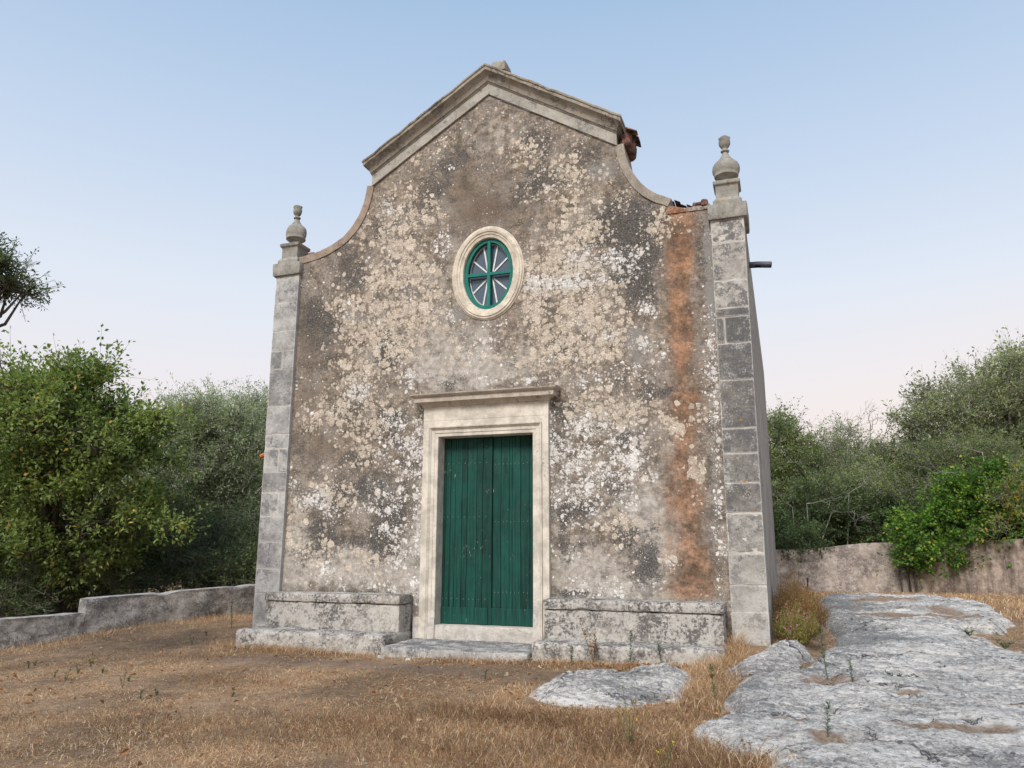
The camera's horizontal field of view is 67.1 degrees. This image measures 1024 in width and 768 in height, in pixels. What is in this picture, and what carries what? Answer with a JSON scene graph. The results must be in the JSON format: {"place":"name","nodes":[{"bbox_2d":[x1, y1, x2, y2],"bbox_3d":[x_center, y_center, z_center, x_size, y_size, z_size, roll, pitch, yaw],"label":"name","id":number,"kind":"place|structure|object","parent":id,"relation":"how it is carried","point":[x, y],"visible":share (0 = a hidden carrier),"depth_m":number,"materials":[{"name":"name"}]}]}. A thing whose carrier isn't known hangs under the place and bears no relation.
{"place":"outdoors","nodes":[
{"label":"outdoors","id":0,"kind":"place"},
{"bbox_2d":[0,231,65,326],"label":"oak branch","id":1,"kind":"object","parent":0,"point":[10,284],"visible":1,"depth_m":8.62,"materials":[{"name":"green plant"}]},
{"bbox_2d":[0,566,1023,767],"bbox_3d":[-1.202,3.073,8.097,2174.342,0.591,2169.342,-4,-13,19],"label":"ground","id":2,"kind":"structure","parent":0,"point":[343,692],"depth_m":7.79,"materials":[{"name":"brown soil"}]},
{"bbox_2d":[0,323,226,612],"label":"oak tree","id":3,"kind":"object","parent":2,"relation":"on","point":[62,427],"visible":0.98,"depth_m":17.23,"materials":[{"name":"green plant"}]},
{"bbox_2d":[0,584,254,649],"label":"parapet wall","id":4,"kind":"structure","parent":2,"relation":"on","point":[99,614],"depth_m":12.80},
{"bbox_2d":[0,466,260,616],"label":"mastic shrub","id":5,"kind":"object","parent":2,"relation":"on","point":[237,565],"visible":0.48,"depth_m":19.22,"materials":[{"name":"green plant"}]},
{"bbox_2d":[1,449,261,578],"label":"background tree","id":6,"kind":"object","parent":2,"relation":"on","point":[127,504],"visible":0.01,"depth_m":32.67,"materials":[{"name":"green plant"}]},
{"bbox_2d":[78,523,252,597],"bbox_3d":[-8.053,5.335,22.324,11.588,3.164,4.670,-1,-12,5],"label":"bramble thicket","id":7,"kind":"object","parent":2,"relation":"on","point":[162,587],"visible":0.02,"depth_m":22.23,"materials":[{"name":"green plant"}]},
{"bbox_2d":[121,370,268,584],"bbox_3d":[-8.853,3.056,23.326,6.268,6.894,5.379,7,-14,-29],"label":"olive tree","id":8,"kind":"object","parent":2,"relation":"on","point":[230,468],"visible":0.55,"depth_m":22.41,"materials":[{"name":"green plant"}]},
{"bbox_2d":[229,599,234,628],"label":"weed plant","id":9,"kind":"object","parent":2,"relation":"on","point":[232,613],"visible":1,"depth_m":12.33,"materials":[{"name":"green plant"}]},
{"bbox_2d":[235,591,411,654],"bbox_3d":[-2.609,3.401,10.754,2.331,0.960,0.882,-4,-13,19],"label":"stone bench","id":10,"kind":"object","parent":2,"relation":"on","point":[371,623],"visible":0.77,"depth_m":10.64,"materials":[{"name":"grey stone"}]},
{"bbox_2d":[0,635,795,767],"bbox_3d":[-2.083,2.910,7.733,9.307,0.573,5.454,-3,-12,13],"label":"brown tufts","id":11,"kind":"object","parent":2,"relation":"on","point":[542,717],"visible":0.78,"depth_m":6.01,"materials":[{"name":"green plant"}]},
{"bbox_2d":[0,640,802,767],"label":"fallen leaves","id":12,"kind":"object","parent":2,"relation":"on","point":[125,751],"visible":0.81,"depth_m":7.53,"materials":[{"name":"brown plant"}]},
{"bbox_2d":[381,638,531,661],"bbox_3d":[-0.600,3.513,9.950,1.998,0.315,0.944,-4,-13,19],"label":"doorstep","id":13,"kind":"object","parent":2,"relation":"on","point":[432,648],"visible":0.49,"depth_m":9.73,"materials":[{"name":"stone"}]},
{"bbox_2d":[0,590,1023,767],"bbox_3d":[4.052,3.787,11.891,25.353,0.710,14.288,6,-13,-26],"label":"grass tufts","id":14,"kind":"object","parent":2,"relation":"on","point":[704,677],"visible":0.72,"depth_m":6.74,"materials":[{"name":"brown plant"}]},
{"bbox_2d":[252,60,777,645],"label":"chapel","id":15,"kind":"structure","parent":2,"relation":"on","point":[516,370],"depth_m":11.09,"materials":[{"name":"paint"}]},
{"bbox_2d":[441,437,488,624],"bbox_3d":[-0.657,2.059,11.021,0.710,2.618,0.063,-4,-13,19],"label":"door leaf","id":16,"kind":"structure","parent":15,"relation":"in","point":[466,461],"depth_m":11.00,"materials":[{"name":"green paint"}]},
{"bbox_2d":[452,226,523,320],"bbox_3d":[-0.329,-1.634,11.601,1.154,1.476,0.312,-4,-13,19],"label":"oval window","id":17,"kind":"structure","parent":15,"relation":"in","point":[494,273],"depth_m":11.57,"materials":[{"name":"stone"}]},
{"bbox_2d":[488,435,532,626],"bbox_3d":[0.016,2.012,10.787,0.712,2.618,0.075,-4,-13,19],"label":"door leaf","id":18,"kind":"structure","parent":15,"relation":"in","point":[510,525],"depth_m":10.78,"materials":[{"name":"green paint"}]},
{"bbox_2d":[535,707,576,725],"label":"weed plant","id":19,"kind":"object","parent":2,"relation":"on","point":[547,716],"visible":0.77,"depth_m":6.32,"materials":[{"name":"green plant"}]},
{"bbox_2d":[578,618,597,662],"bbox_3d":[0.938,3.000,9.029,0.230,0.556,0.269,7,-14,-30],"label":"weed plant","id":20,"kind":"object","parent":2,"relation":"on","point":[594,647],"visible":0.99,"depth_m":8.99,"materials":[{"name":"green plant"}]},
{"bbox_2d":[529,663,693,709],"bbox_3d":[1.040,3.088,7.776,1.760,0.409,2.080,-4,-13,19],"label":"rock","id":21,"kind":"object","parent":2,"relation":"on","point":[641,682],"visible":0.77,"depth_m":7.38,"materials":[{"name":"stone"}]},
{"bbox_2d":[617,683,639,744],"bbox_3d":[0.843,2.481,5.753,0.141,0.434,0.305,5,-13,-21],"label":"weed plant","id":22,"kind":"object","parent":2,"relation":"on","point":[630,740],"visible":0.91,"depth_m":5.71,"materials":[{"name":"green plant"}]},
{"bbox_2d":[532,597,728,665],"bbox_3d":[1.439,3.128,9.378,2.290,0.959,0.879,-4,-13,19],"label":"stone bench","id":23,"kind":"object","parent":2,"relation":"on","point":[680,630],"visible":0.75,"depth_m":9.31,"materials":[{"name":"grey stone"}]},
{"bbox_2d":[628,630,632,661],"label":"weed plant","id":24,"kind":"object","parent":2,"relation":"on","point":[630,651],"visible":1,"depth_m":8.86,"materials":[{"name":"green plant"}]},
{"bbox_2d":[656,640,663,660],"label":"weed plant","id":25,"kind":"object","parent":2,"relation":"on","point":[658,646],"visible":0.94,"depth_m":8.80,"materials":[{"name":"green plant"}]},
{"bbox_2d":[656,731,674,767],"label":"weed plant","id":26,"kind":"object","parent":2,"relation":"on","point":[672,745],"visible":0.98,"depth_m":4.98,"materials":[{"name":"green plant"}]},
{"bbox_2d":[708,663,715,700],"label":"weed plant","id":27,"kind":"object","parent":2,"relation":"on","point":[712,675],"visible":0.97,"depth_m":7.02,"materials":[{"name":"green plant"}]},
{"bbox_2d":[713,736,772,763],"bbox_3d":[1.603,2.470,5.194,0.405,0.227,0.394,7,-14,-29],"label":"weed plant","id":28,"kind":"object","parent":2,"relation":"on","point":[742,740],"visible":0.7,"depth_m":5.24,"materials":[{"name":"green plant"}]},
{"bbox_2d":[722,639,814,679],"bbox_3d":[2.916,3.085,8.436,1.844,0.511,0.884,10,-16,-40],"label":"rock","id":29,"kind":"object","parent":2,"relation":"on","point":[783,655],"visible":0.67,"depth_m":8.22,"materials":[{"name":"stone"}]},
{"bbox_2d":[771,566,822,626],"bbox_3d":[4.050,3.053,11.112,0.788,0.969,2.455,-4,-13,19],"label":"dry shrub","id":30,"kind":"object","parent":2,"relation":"on","point":[799,597],"visible":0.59,"depth_m":10.77,"materials":[{"name":"brown plant"}]},
{"bbox_2d":[770,603,826,644],"bbox_3d":[3.522,2.977,9.596,0.736,0.541,1.152,-4,-13,19],"label":"flowering shrub","id":31,"kind":"object","parent":2,"relation":"on","point":[802,630],"visible":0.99,"depth_m":9.42,"materials":[{"name":"green plant"}]},
{"bbox_2d":[766,394,844,517],"bbox_3d":[9.094,3.774,27.256,4.610,6.788,5.110,12,-17,-44],"label":"evergreen tree","id":32,"kind":"object","parent":2,"relation":"on","point":[787,432],"visible":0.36,"depth_m":26.43,"materials":[{"name":"green plant"}]},
{"bbox_2d":[810,590,832,626],"bbox_3d":[4.887,3.699,12.692,0.762,0.679,3.057,-4,-13,19],"label":"dry shrub","id":33,"kind":"object","parent":2,"relation":"on","point":[822,614],"visible":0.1,"depth_m":12.16,"materials":[{"name":"brown plant"}]},
{"bbox_2d":[771,467,883,544],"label":"dead branches","id":34,"kind":"object","parent":2,"relation":"on","point":[829,505],"visible":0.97,"depth_m":22.58,"materials":[{"name":"wood"}]},
{"bbox_2d":[781,409,893,486],"bbox_3d":[11.812,4.045,27.556,4.942,6.432,4.084,-4,-13,19],"label":"sparse tree","id":35,"kind":"object","parent":2,"relation":"on","point":[842,440],"visible":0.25,"depth_m":27.75,"materials":[{"name":"green plant"}]},
{"bbox_2d":[776,542,908,592],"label":"boundary wall","id":36,"kind":"structure","parent":2,"relation":"on","point":[851,567],"depth_m":20.76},
{"bbox_2d":[772,469,928,562],"bbox_3d":[9.310,4.378,23.274,6.583,3.818,4.345,5,-13,-22],"label":"mastic hedge","id":37,"kind":"object","parent":2,"relation":"on","point":[799,534],"visible":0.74,"depth_m":22.83,"materials":[{"name":"green plant"}]},
{"bbox_2d":[691,592,1023,767],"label":"limestone pavement","id":38,"kind":"structure","parent":2,"relation":"on","point":[964,708],"depth_m":6.39,"materials":[{"name":"grey stone"}]},
{"bbox_2d":[817,624,827,679],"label":"weed plant","id":39,"kind":"object","parent":38,"relation":"on","point":[821,638],"visible":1,"depth_m":7.16,"materials":[{"name":"green plant"}]},
{"bbox_2d":[823,701,830,736],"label":"weed plant","id":40,"kind":"object","parent":38,"relation":"on","point":[827,719],"visible":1,"depth_m":5.35,"materials":[{"name":"green plant"}]},
{"bbox_2d":[848,658,856,681],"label":"weed plant","id":41,"kind":"object","parent":38,"relation":"on","point":[850,666],"visible":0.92,"depth_m":6.85,"materials":[{"name":"green plant"}]},
{"bbox_2d":[884,669,901,676],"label":"weed plant","id":42,"kind":"object","parent":38,"relation":"on","point":[891,674],"visible":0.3,"depth_m":7.00,"materials":[{"name":"green plant"}]},
{"bbox_2d":[963,628,972,635],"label":"weed plant","id":43,"kind":"object","parent":38,"relation":"on","point":[967,632],"visible":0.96,"depth_m":8.99,"materials":[{"name":"green plant"}]},
{"bbox_2d":[991,637,1014,648],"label":"weed plant","id":44,"kind":"object","parent":38,"relation":"on","point":[1006,646],"visible":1,"depth_m":8.11,"materials":[{"name":"green plant"}]},
{"bbox_2d":[827,400,903,540],"bbox_3d":[12.099,3.573,25.763,2.597,6.336,2.039,-4,-13,19],"label":"dead tree","id":45,"kind":"object","parent":2,"relation":"on","point":[870,428],"visible":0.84,"depth_m":26.30,"materials":[{"name":"wood"}]},
{"bbox_2d":[811,420,935,493],"bbox_3d":[12.661,4.091,26.158,5.175,5.757,4.568,3,-12,-13],"label":"thorny tree","id":46,"kind":"object","parent":2,"relation":"on","point":[859,455],"visible":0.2,"depth_m":25.81,"materials":[{"name":"green plant"}]},
{"bbox_2d":[777,414,1023,540],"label":"scrub thicket","id":47,"kind":"object","parent":2,"relation":"on","point":[981,445],"visible":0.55,"depth_m":23.32,"materials":[{"name":"green plant"}]},
{"bbox_2d":[898,565,916,592],"bbox_3d":[10.288,5.077,20.079,0.400,0.726,0.210,-4,-13,19],"label":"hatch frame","id":48,"kind":"object","parent":2,"relation":"on","point":[907,578],"visible":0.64,"depth_m":20.07,"materials":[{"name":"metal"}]},
{"bbox_2d":[867,443,1023,590],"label":"ivy creeper","id":49,"kind":"object","parent":2,"relation":"on","point":[952,513],"visible":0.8,"depth_m":19.83,"materials":[{"name":"green plant"}]},
{"bbox_2d":[872,327,1023,484],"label":"wild olive tree","id":50,"kind":"object","parent":2,"relation":"on","point":[1007,403],"visible":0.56,"depth_m":24.29,"materials":[{"name":"green plant"}]},
{"bbox_2d":[907,428,1013,498],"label":"dead branches","id":51,"kind":"object","parent":2,"relation":"on","point":[950,472],"visible":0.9,"depth_m":20.83,"materials":[{"name":"wood"}]},
{"bbox_2d":[908,538,1023,596],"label":"boundary wall","id":52,"kind":"structure","parent":2,"relation":"on","point":[997,575],"depth_m":19.12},
{"bbox_2d":[970,460,1023,550],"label":"yellow shrub","id":53,"kind":"object","parent":2,"relation":"on","point":[1018,491],"visible":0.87,"depth_m":18.89,"materials":[{"name":"green plant"}]},
{"bbox_2d":[0,0,1023,497],"label":"sky","id":54,"kind":"structure","parent":0,"point":[157,157],"materials":[{"name":"blue"}]}
]}

